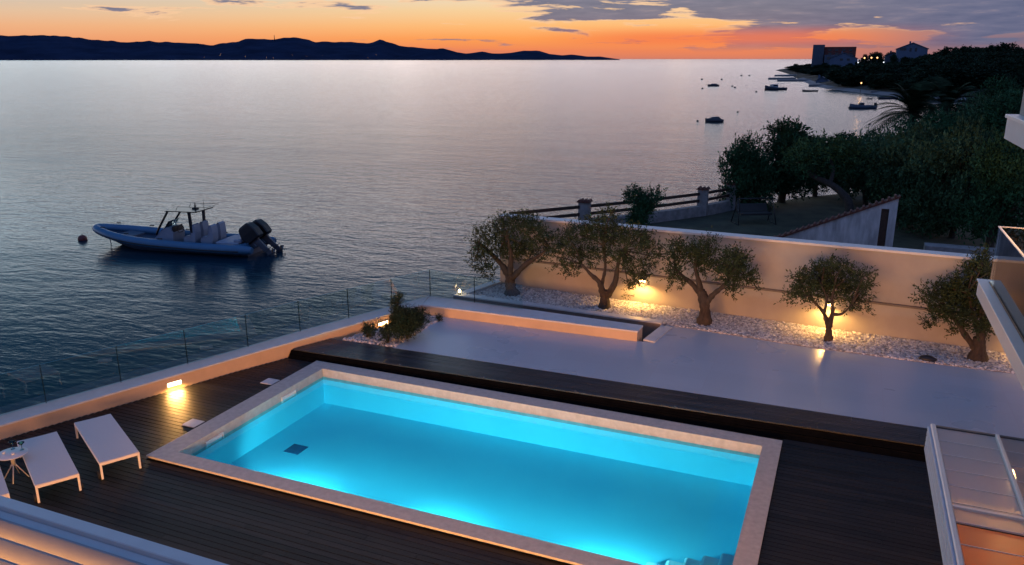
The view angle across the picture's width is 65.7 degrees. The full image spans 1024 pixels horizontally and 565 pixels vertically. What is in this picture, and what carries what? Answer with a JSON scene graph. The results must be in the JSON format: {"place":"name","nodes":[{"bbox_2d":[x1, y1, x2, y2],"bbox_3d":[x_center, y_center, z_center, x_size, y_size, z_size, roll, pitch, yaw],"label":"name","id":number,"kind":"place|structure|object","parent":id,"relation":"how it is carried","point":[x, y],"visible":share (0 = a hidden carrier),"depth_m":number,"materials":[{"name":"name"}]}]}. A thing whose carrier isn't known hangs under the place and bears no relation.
{"place":"outdoors","nodes":[
{"label":"outdoors","id":0,"kind":"place"},
{"bbox_2d":[0,35,619,59],"bbox_3d":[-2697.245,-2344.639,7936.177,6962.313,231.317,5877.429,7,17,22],"label":"hills","id":1,"kind":"structure","parent":0,"point":[35,47],"depth_m":7315.70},
{"bbox_2d":[342,318,433,347],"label":"planter soil","id":2,"kind":"structure","parent":0,"point":[376,342],"depth_m":20.04,"materials":[{"name":"grey gravel"}]},
{"bbox_2d":[359,320,377,337],"bbox_3d":[-3.665,1.218,20.288,0.481,0.566,0.690,7,17,22],"label":"shrub","id":3,"kind":"object","parent":2,"relation":"on","point":[367,328],"visible":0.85,"depth_m":20.22,"materials":[{"name":"green plant"}]},
{"bbox_2d":[368,318,395,345],"bbox_3d":[-3.201,1.217,19.959,0.746,0.677,0.828,7,17,22],"label":"shrub","id":4,"kind":"object","parent":2,"relation":"on","point":[386,332],"visible":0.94,"depth_m":19.83,"materials":[{"name":"green plant"}]},
{"bbox_2d":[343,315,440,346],"bbox_3d":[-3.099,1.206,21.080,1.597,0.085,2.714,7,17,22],"label":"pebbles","id":5,"kind":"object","parent":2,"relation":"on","point":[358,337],"visible":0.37,"depth_m":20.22,"materials":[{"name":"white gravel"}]},
{"bbox_2d":[436,313,444,321],"bbox_3d":[-2.019,0.968,21.586,0.355,0.317,0.385,-6,17,-20],"label":"shrub","id":6,"kind":"object","parent":5,"relation":"on","point":[438,318],"visible":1,"depth_m":21.59,"materials":[{"name":"green plant"}]},
{"bbox_2d":[388,290,406,309],"bbox_3d":[-3.078,0.667,21.282,0.524,0.979,0.636,7,17,22],"label":"shrub","id":7,"kind":"object","parent":2,"relation":"on","point":[397,299],"visible":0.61,"depth_m":21.21,"materials":[{"name":"green plant"}]},
{"bbox_2d":[385,303,432,341],"bbox_3d":[-2.687,0.956,20.256,1.158,0.988,1.486,7,17,22],"label":"shrub","id":8,"kind":"object","parent":2,"relation":"on","point":[406,320],"visible":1,"depth_m":19.92,"materials":[{"name":"green plant"}]},
{"bbox_2d":[392,48,481,59],"bbox_3d":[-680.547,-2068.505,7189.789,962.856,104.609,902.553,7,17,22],"label":"hills","id":9,"kind":"structure","parent":0,"point":[441,54],"depth_m":6962.94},
{"bbox_2d":[0,59,964,413],"bbox_3d":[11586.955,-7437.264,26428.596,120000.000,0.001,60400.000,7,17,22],"label":"sea","id":10,"kind":"structure","parent":0,"point":[348,181],"depth_m":68.75,"materials":[{"name":"liquid"}]},
{"bbox_2d":[78,234,86,240],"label":"mooring buoy","id":11,"kind":"object","parent":10,"relation":"on","point":[82,237],"visible":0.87,"depth_m":42.20,"materials":[{"name":"plastic"}]},
{"bbox_2d":[92,202,285,255],"bbox_3d":[-16.612,-2.853,40.168,10.687,3.060,2.925,4,16,12],"label":"inflatable boat","id":12,"kind":"object","parent":10,"relation":"on","point":[203,236],"visible":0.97,"depth_m":39.56,"materials":[{"name":"rubber"}]},
{"bbox_2d":[705,116,723,121],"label":"dinghy","id":13,"kind":"object","parent":10,"relation":"on","point":[715,119],"visible":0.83,"depth_m":121.16,"materials":[{"name":"paint"}]},
{"bbox_2d":[765,83,786,89],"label":"cabin boat","id":14,"kind":"object","parent":10,"relation":"on","point":[773,87],"visible":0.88,"depth_m":246.58,"materials":[{"name":"paint"}]},
{"bbox_2d":[768,77,795,79],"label":"pier","id":15,"kind":"structure","parent":10,"relation":"in","point":[776,78],"depth_m":373.18,"materials":[{"name":"grey concrete"}]},
{"bbox_2d":[777,79,810,80],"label":"pier","id":16,"kind":"structure","parent":10,"relation":"in","point":[793,79],"depth_m":341.98,"materials":[{"name":"grey concrete"}]},
{"bbox_2d":[802,90,817,91],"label":"skiff","id":17,"kind":"object","parent":10,"relation":"on","point":[809,90],"visible":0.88,"depth_m":234.92,"materials":[{"name":"paint"}]},
{"bbox_2d":[809,84,824,86],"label":"pier","id":18,"kind":"structure","parent":10,"relation":"in","point":[812,85],"depth_m":276.18,"materials":[{"name":"grey concrete"}]},
{"bbox_2d":[849,98,877,108],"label":"bimini boat","id":19,"kind":"object","parent":10,"relation":"on","point":[860,105],"visible":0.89,"depth_m":153.70,"materials":[{"name":"paint"}]},
{"bbox_2d":[878,96,897,98],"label":"skiff","id":20,"kind":"object","parent":10,"relation":"on","point":[886,97],"visible":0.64,"depth_m":190.86,"materials":[{"name":"paint"}]},
{"bbox_2d":[0,358,1023,564],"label":"deck","id":21,"kind":"structure","parent":0,"point":[829,505],"depth_m":12.95,"materials":[{"name":"brown wood"}]},
{"bbox_2d":[0,468,9,497],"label":"sun lounger","id":22,"kind":"object","parent":21,"relation":"on","point":[4,491],"visible":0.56,"depth_m":12.97,"materials":[{"name":"white paint"}]},
{"bbox_2d":[0,447,29,483],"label":"side table","id":23,"kind":"object","parent":21,"relation":"on","point":[7,456],"visible":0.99,"depth_m":13.80,"materials":[{"name":"metal"}]},
{"bbox_2d":[17,431,82,503],"bbox_3d":[-8.203,3.230,14.025,0.720,0.334,2.016,-12,20,-37],"label":"sun lounger","id":24,"kind":"object","parent":21,"relation":"on","point":[47,459],"visible":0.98,"depth_m":13.80,"materials":[{"name":"white fabric"}]},
{"bbox_2d":[74,414,142,479],"bbox_3d":[-7.546,3.022,14.764,0.720,0.334,2.049,-12,20,-37],"label":"sun lounger","id":25,"kind":"object","parent":21,"relation":"on","point":[106,439],"visible":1,"depth_m":14.58,"materials":[{"name":"white fabric"}]},
{"bbox_2d":[0,496,227,564],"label":"louvred pergola","id":26,"kind":"object","parent":21,"relation":"on","point":[32,535],"visible":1,"depth_m":7.22,"materials":[{"name":"metal"}]},
{"bbox_2d":[182,419,204,427],"bbox_3d":[-6.433,2.835,16.004,0.320,0.018,0.300,7,17,22],"label":"skimmer lid","id":27,"kind":"object","parent":21,"relation":"on","point":[192,423],"visible":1,"depth_m":15.97,"materials":[{"name":"plastic"}]},
{"bbox_2d":[260,378,279,384],"bbox_3d":[-5.513,2.253,18.069,0.320,0.018,0.300,7,17,22],"label":"skimmer lid","id":28,"kind":"object","parent":21,"relation":"on","point":[269,381],"visible":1,"depth_m":18.05,"materials":[{"name":"plastic"}]},
{"bbox_2d":[146,361,781,564],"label":"swimming pool","id":29,"kind":"structure","parent":21,"relation":"in","point":[570,484],"depth_m":15.57,"materials":[{"name":"liquid"}]},
{"bbox_2d":[288,350,925,461],"bbox_3d":[2.971,2.675,16.315,18.189,0.175,0.314,6,17,20],"label":"deck step","id":30,"kind":"object","parent":21,"relation":"on","point":[876,446],"visible":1,"depth_m":16.32,"materials":[{"name":"brown wood"}]},
{"bbox_2d":[0,0,1023,58],"label":"sky","id":31,"kind":"structure","parent":0,"point":[616,29],"materials":[{"name":"orange"}]},
{"bbox_2d":[148,411,897,564],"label":"deck underlay","id":32,"kind":"object","parent":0,"point":[450,535],"visible":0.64,"depth_m":13.12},
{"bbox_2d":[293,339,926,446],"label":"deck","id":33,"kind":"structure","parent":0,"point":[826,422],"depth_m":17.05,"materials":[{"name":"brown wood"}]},
{"bbox_2d":[393,317,1023,438],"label":"terrace","id":34,"kind":"structure","parent":0,"point":[898,391],"depth_m":18.14,"materials":[{"name":"concrete"}]},
{"bbox_2d":[422,296,642,341],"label":"bench wall","id":35,"kind":"structure","parent":34,"relation":"on","point":[480,312],"depth_m":21.18,"materials":[{"name":"paint"}]},
{"bbox_2d":[429,269,522,308],"bbox_3d":[-1.038,0.180,22.220,2.926,0.800,0.024,7,17,24],"label":"glass balustrade","id":36,"kind":"object","parent":35,"relation":"on","point":[474,288],"visible":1,"depth_m":22.21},
{"bbox_2d":[453,280,671,342],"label":"planter kerb","id":37,"kind":"structure","parent":34,"relation":"on","point":[654,330],"depth_m":22.21,"materials":[{"name":"concrete"}]},
{"bbox_2d":[472,283,1014,373],"bbox_3d":[7.573,1.555,20.602,19.078,0.432,1.855,8,17,25],"label":"gravel bed","id":38,"kind":"object","parent":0,"point":[886,348],"visible":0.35,"depth_m":20.47,"materials":[{"name":"white gravel"}]},
{"bbox_2d":[461,207,564,295],"bbox_3d":[0.134,-0.896,23.652,3.268,2.803,1.766,7,17,22],"label":"olive tree","id":39,"kind":"object","parent":38,"relation":"on","point":[511,276],"visible":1,"depth_m":23.68,"materials":[{"name":"green plant"}]},
{"bbox_2d":[544,200,670,309],"bbox_3d":[2.652,-0.768,22.321,3.696,3.199,1.678,7,17,22],"label":"olive tree","id":40,"kind":"object","parent":38,"relation":"on","point":[603,228],"visible":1,"depth_m":22.26,"materials":[{"name":"green plant"}]},
{"bbox_2d":[656,229,763,325],"bbox_3d":[5.221,-0.150,20.874,2.756,2.801,1.738,7,17,22],"label":"olive tree","id":41,"kind":"object","parent":38,"relation":"on","point":[737,267],"visible":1,"depth_m":20.80,"materials":[{"name":"green plant"}]},
{"bbox_2d":[773,249,880,341],"bbox_3d":[7.836,0.304,19.845,2.450,2.483,1.627,7,17,22],"label":"olive tree","id":42,"kind":"object","parent":38,"relation":"on","point":[824,285],"visible":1,"depth_m":19.68,"materials":[{"name":"green plant"}]},
{"bbox_2d":[918,355,936,361],"bbox_3d":[9.840,1.785,18.753,0.398,0.128,0.241,7,17,22],"label":"stone","id":43,"kind":"object","parent":38,"relation":"on","point":[929,358],"visible":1,"depth_m":18.68,"materials":[{"name":"stone"}]},
{"bbox_2d":[907,242,995,361],"bbox_3d":[10.657,0.356,18.733,2.272,2.987,1.501,14,21,40],"label":"olive tree","id":44,"kind":"object","parent":38,"relation":"on","point":[962,297],"visible":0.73,"depth_m":18.64,"materials":[{"name":"green plant"}]},
{"bbox_2d":[648,68,1023,249],"bbox_3d":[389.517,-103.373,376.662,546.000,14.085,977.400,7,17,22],"label":"headland","id":45,"kind":"structure","parent":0,"point":[793,214],"depth_m":35.72,"materials":[{"name":"soil"}]},
{"bbox_2d":[509,181,737,223],"bbox_3d":[5.598,-1.956,35.534,12.993,4.090,1.171,-10,18,-31],"label":"garden fence","id":46,"kind":"object","parent":45,"relation":"on","point":[703,207],"visible":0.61,"depth_m":36.07,"materials":[{"name":"brown wood"}]},
{"bbox_2d":[621,182,667,225],"bbox_3d":[5.227,-2.833,31.493,1.853,2.418,1.669,7,17,22],"label":"shrub","id":47,"kind":"object","parent":45,"relation":"on","point":[642,208],"visible":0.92,"depth_m":31.30,"materials":[{"name":"green plant"}]},
{"bbox_2d":[716,130,783,210],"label":"garden tree","id":48,"kind":"object","parent":45,"relation":"on","point":[750,174],"visible":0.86,"depth_m":38.01,"materials":[{"name":"green plant"}]},
{"bbox_2d":[731,198,776,225],"bbox_3d":[10.701,-3.163,35.013,1.744,1.154,0.941,-2,16,-6],"label":"garden swing","id":49,"kind":"object","parent":45,"relation":"on","point":[748,209],"visible":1,"depth_m":35.22,"materials":[{"name":"metal"}]},
{"bbox_2d":[760,115,823,202],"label":"garden tree","id":50,"kind":"object","parent":45,"relation":"on","point":[787,132],"visible":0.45,"depth_m":38.76,"materials":[{"name":"green plant"}]},
{"bbox_2d":[792,69,807,72],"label":"tree","id":51,"kind":"object","parent":45,"relation":"on","point":[796,70],"visible":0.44,"depth_m":471.61,"materials":[{"name":"green plant"}]},
{"bbox_2d":[810,64,820,69],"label":"tree","id":52,"kind":"object","parent":45,"relation":"on","point":[818,66],"visible":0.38,"depth_m":452.03,"materials":[{"name":"green plant"}]},
{"bbox_2d":[802,135,841,196],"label":"garden tree","id":53,"kind":"object","parent":45,"relation":"on","point":[815,189],"visible":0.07,"depth_m":41.88,"materials":[{"name":"green plant"}]},
{"bbox_2d":[815,75,829,82],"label":"boathouse","id":54,"kind":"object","parent":45,"relation":"on","point":[821,79],"visible":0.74,"depth_m":299.50,"materials":[{"name":"grey"}]},
{"bbox_2d":[817,68,830,74],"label":"tree","id":55,"kind":"object","parent":45,"relation":"on","point":[823,69],"visible":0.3,"depth_m":367.66,"materials":[{"name":"green plant"}]},
{"bbox_2d":[820,62,829,67],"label":"tree","id":56,"kind":"object","parent":45,"relation":"on","point":[824,65],"visible":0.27,"depth_m":441.06,"materials":[{"name":"green plant"}]},
{"bbox_2d":[775,128,877,211],"bbox_3d":[13.297,-4.376,33.826,3.852,4.299,3.225,-9,18,-28],"label":"leaning tree","id":57,"kind":"object","parent":45,"relation":"on","point":[821,154],"visible":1,"depth_m":33.38,"materials":[{"name":"green plant"}]},
{"bbox_2d":[811,45,856,66],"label":"apartment block","id":58,"kind":"structure","parent":45,"relation":"on","point":[821,54],"depth_m":503.98,"materials":[{"name":"grey paint"}]},
{"bbox_2d":[773,194,900,246],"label":"sloping wall","id":59,"kind":"structure","parent":45,"relation":"on","point":[873,224],"depth_m":27.91,"materials":[{"name":"plaster"},{"name":"terracotta"}]},
{"bbox_2d":[877,209,888,245],"bbox_3d":[12.975,-1.464,27.864,0.245,2.305,0.040,7,17,22],"label":"door","id":60,"kind":"structure","parent":59,"relation":"in","point":[884,212],"depth_m":27.72,"materials":[{"name":"brown wood"}]},
{"bbox_2d":[824,66,851,79],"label":"tree","id":61,"kind":"object","parent":45,"relation":"on","point":[840,68],"visible":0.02,"depth_m":279.29,"materials":[{"name":"green plant"}]},
{"bbox_2d":[829,51,858,66],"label":"gabled house","id":62,"kind":"structure","parent":45,"relation":"on","point":[842,59],"depth_m":446.74,"materials":[{"name":"white paint"}]},
{"bbox_2d":[822,130,871,191],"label":"garden tree","id":63,"kind":"object","parent":45,"relation":"on","point":[848,138],"visible":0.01,"depth_m":43.48,"materials":[{"name":"green plant"}]},
{"bbox_2d":[860,54,869,62],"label":"tree","id":64,"kind":"object","parent":45,"relation":"on","point":[865,60],"visible":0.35,"depth_m":408.34,"materials":[{"name":"green plant"}]},
{"bbox_2d":[833,126,903,204],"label":"garden tree","id":65,"kind":"object","parent":45,"relation":"on","point":[861,180],"visible":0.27,"depth_m":38.93,"materials":[{"name":"green plant"}]},
{"bbox_2d":[868,51,878,62],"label":"tree","id":66,"kind":"object","parent":45,"relation":"on","point":[873,56],"visible":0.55,"depth_m":413.40,"materials":[{"name":"green plant"}]},
{"bbox_2d":[875,53,883,62],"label":"tree","id":67,"kind":"object","parent":45,"relation":"on","point":[879,56],"visible":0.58,"depth_m":408.12,"materials":[{"name":"green plant"}]},
{"bbox_2d":[884,51,895,62],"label":"cottage","id":68,"kind":"structure","parent":45,"relation":"on","point":[887,58],"depth_m":385.34,"materials":[{"name":"ceramic"}]},
{"bbox_2d":[884,64,897,69],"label":"tree","id":69,"kind":"object","parent":45,"relation":"on","point":[891,66],"visible":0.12,"depth_m":248.33,"materials":[{"name":"green plant"}]},
{"bbox_2d":[858,113,930,184],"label":"garden tree","id":70,"kind":"object","parent":45,"relation":"on","point":[898,127],"visible":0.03,"depth_m":51.08,"materials":[{"name":"green plant"}]},
{"bbox_2d":[890,54,898,61],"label":"tree","id":71,"kind":"object","parent":45,"relation":"on","point":[893,57],"visible":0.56,"depth_m":370.54,"materials":[{"name":"green plant"}]},
{"bbox_2d":[898,56,912,62],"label":"tree","id":72,"kind":"object","parent":45,"relation":"on","point":[904,59],"visible":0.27,"depth_m":346.35,"materials":[{"name":"green plant"}]},
{"bbox_2d":[859,118,953,230],"bbox_3d":[17.456,-4.511,34.220,4.492,5.050,4.565,-5,17,-18],"label":"garden tree","id":73,"kind":"object","parent":45,"relation":"on","point":[891,160],"visible":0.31,"depth_m":34.01,"materials":[{"name":"green plant"}]},
{"bbox_2d":[858,81,959,135],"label":"palm tree","id":74,"kind":"object","parent":45,"relation":"on","point":[914,100],"visible":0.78,"depth_m":57.47,"materials":[{"name":"green plant"}]},
{"bbox_2d":[896,41,928,61],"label":"villa","id":75,"kind":"object","parent":45,"relation":"on","point":[912,50],"visible":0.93,"depth_m":372.11,"materials":[{"name":"white paint"}]},
{"bbox_2d":[911,57,923,61],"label":"tree","id":76,"kind":"object","parent":45,"relation":"on","point":[915,59],"visible":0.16,"depth_m":298.18,"materials":[{"name":"green plant"}]},
{"bbox_2d":[924,54,934,60],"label":"tree","id":77,"kind":"object","parent":45,"relation":"on","point":[928,56],"visible":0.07,"depth_m":264.62,"materials":[{"name":"green plant"}]},
{"bbox_2d":[922,53,949,63],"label":"tree","id":78,"kind":"object","parent":45,"relation":"on","point":[934,58],"visible":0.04,"depth_m":239.99,"materials":[{"name":"green plant"}]},
{"bbox_2d":[908,109,972,143],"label":"garden tree","id":79,"kind":"object","parent":45,"relation":"on","point":[936,118],"visible":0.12,"depth_m":51.55,"materials":[{"name":"green plant"}]},
{"bbox_2d":[901,76,981,119],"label":"palm tree","id":80,"kind":"object","parent":45,"relation":"on","point":[952,91],"visible":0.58,"depth_m":61.72,"materials":[{"name":"green plant"}]},
{"bbox_2d":[921,63,964,87],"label":"tree","id":81,"kind":"object","parent":45,"relation":"on","point":[942,70],"visible":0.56,"depth_m":196.11,"materials":[{"name":"green plant"}]},
{"bbox_2d":[936,46,957,54],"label":"tree","id":82,"kind":"object","parent":45,"relation":"on","point":[946,50],"visible":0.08,"depth_m":296.27,"materials":[{"name":"green plant"}]},
{"bbox_2d":[894,114,1018,239],"bbox_3d":[17.548,-4.012,31.681,4.176,5.549,4.110,1,16,2],"label":"garden tree","id":83,"kind":"object","parent":45,"relation":"on","point":[933,198],"visible":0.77,"depth_m":31.46,"materials":[{"name":"green plant"}]},
{"bbox_2d":[946,50,967,56],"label":"tree","id":84,"kind":"object","parent":45,"relation":"on","point":[955,52],"visible":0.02,"depth_m":256.80,"materials":[{"name":"green plant"}]},
{"bbox_2d":[941,92,982,116],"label":"garden tree","id":85,"kind":"object","parent":45,"relation":"on","point":[969,98],"visible":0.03,"depth_m":71.96,"materials":[{"name":"green plant"}]},
{"bbox_2d":[948,44,977,55],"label":"tree","id":86,"kind":"object","parent":45,"relation":"on","point":[965,49],"visible":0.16,"depth_m":286.20,"materials":[{"name":"green plant"}]},
{"bbox_2d":[923,242,1023,255],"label":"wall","id":87,"kind":"structure","parent":45,"relation":"on","point":[947,248],"depth_m":27.90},
{"bbox_2d":[939,92,1008,139],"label":"garden tree","id":88,"kind":"object","parent":45,"relation":"on","point":[964,113],"visible":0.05,"depth_m":52.81,"materials":[{"name":"green plant"}]},
{"bbox_2d":[972,47,984,53],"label":"tree","id":89,"kind":"object","parent":45,"relation":"on","point":[978,49],"visible":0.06,"depth_m":278.34,"materials":[{"name":"green plant"}]},
{"bbox_2d":[942,126,1023,249],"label":"garden tree","id":90,"kind":"object","parent":45,"relation":"on","point":[993,207],"visible":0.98,"depth_m":28.22,"materials":[{"name":"green plant"}]},
{"bbox_2d":[961,73,1022,107],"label":"garden tree","id":91,"kind":"object","parent":45,"relation":"on","point":[1004,84],"visible":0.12,"depth_m":76.91,"materials":[{"name":"green plant"}]},
{"bbox_2d":[979,45,1004,53],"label":"tree","id":92,"kind":"object","parent":45,"relation":"on","point":[989,48],"visible":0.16,"depth_m":267.38,"materials":[{"name":"green plant"}]},
{"bbox_2d":[970,87,1023,152],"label":"garden tree","id":93,"kind":"object","parent":45,"relation":"on","point":[996,118],"visible":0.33,"depth_m":49.03,"materials":[{"name":"green plant"}]},
{"bbox_2d":[991,42,1021,53],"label":"tree","id":94,"kind":"object","parent":45,"relation":"on","point":[1008,47],"visible":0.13,"depth_m":248.11,"materials":[{"name":"green plant"}]},
{"bbox_2d":[1006,81,1023,90],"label":"tree","id":95,"kind":"object","parent":45,"relation":"on","point":[1021,83],"visible":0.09,"depth_m":164.73,"materials":[{"name":"green plant"}]},
{"bbox_2d":[1013,47,1023,53],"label":"tree","id":96,"kind":"object","parent":45,"relation":"on","point":[1019,49],"visible":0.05,"depth_m":237.10,"materials":[{"name":"green plant"}]},
{"bbox_2d":[924,423,1023,564],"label":"veranda roof","id":97,"kind":"structure","parent":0,"point":[976,478],"depth_m":8.04,"materials":[{"name":"white painted aluminium"},{"name":"glass"}]},
{"bbox_2d":[976,226,1023,389],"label":"balcony","id":98,"kind":"structure","parent":0,"point":[1000,294],"depth_m":12.68,"materials":[{"name":"metal"}]},
{"bbox_2d":[1004,92,1023,148],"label":"balcony","id":99,"kind":"structure","parent":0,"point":[1014,131],"depth_m":11.39,"materials":[{"name":"concrete"}]},
{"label":"terrace base","id":100,"kind":"structure","parent":0,"visible":0},
{"bbox_2d":[0,296,429,439],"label":"parapet wall","id":101,"kind":"structure","parent":100,"relation":"on","point":[51,412],"depth_m":17.80,"materials":[{"name":"paint"}]},
{"bbox_2d":[167,379,181,387],"bbox_3d":[-7.513,2.246,17.648,0.022,0.110,0.330,15,21,42],"label":"recessed lamp","id":102,"kind":"object","parent":101,"relation":"attached to","point":[174,383],"visible":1,"depth_m":17.65,"materials":[{"name":"white paint"}]},
{"bbox_2d":[3,271,420,402],"bbox_3d":[-6.734,1.263,18.793,12.189,1.024,0.217,-15,22,-43],"label":"glass balustrade","id":103,"kind":"object","parent":101,"relation":"on","point":[200,325],"visible":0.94,"depth_m":18.23,"materials":[{"name":"clear glass"}]},
{"bbox_2d":[499,213,1003,351],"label":"boundary wall","id":104,"kind":"structure","parent":100,"relation":"on","point":[900,271],"depth_m":21.23,"materials":[{"name":"paint"}]}
]}

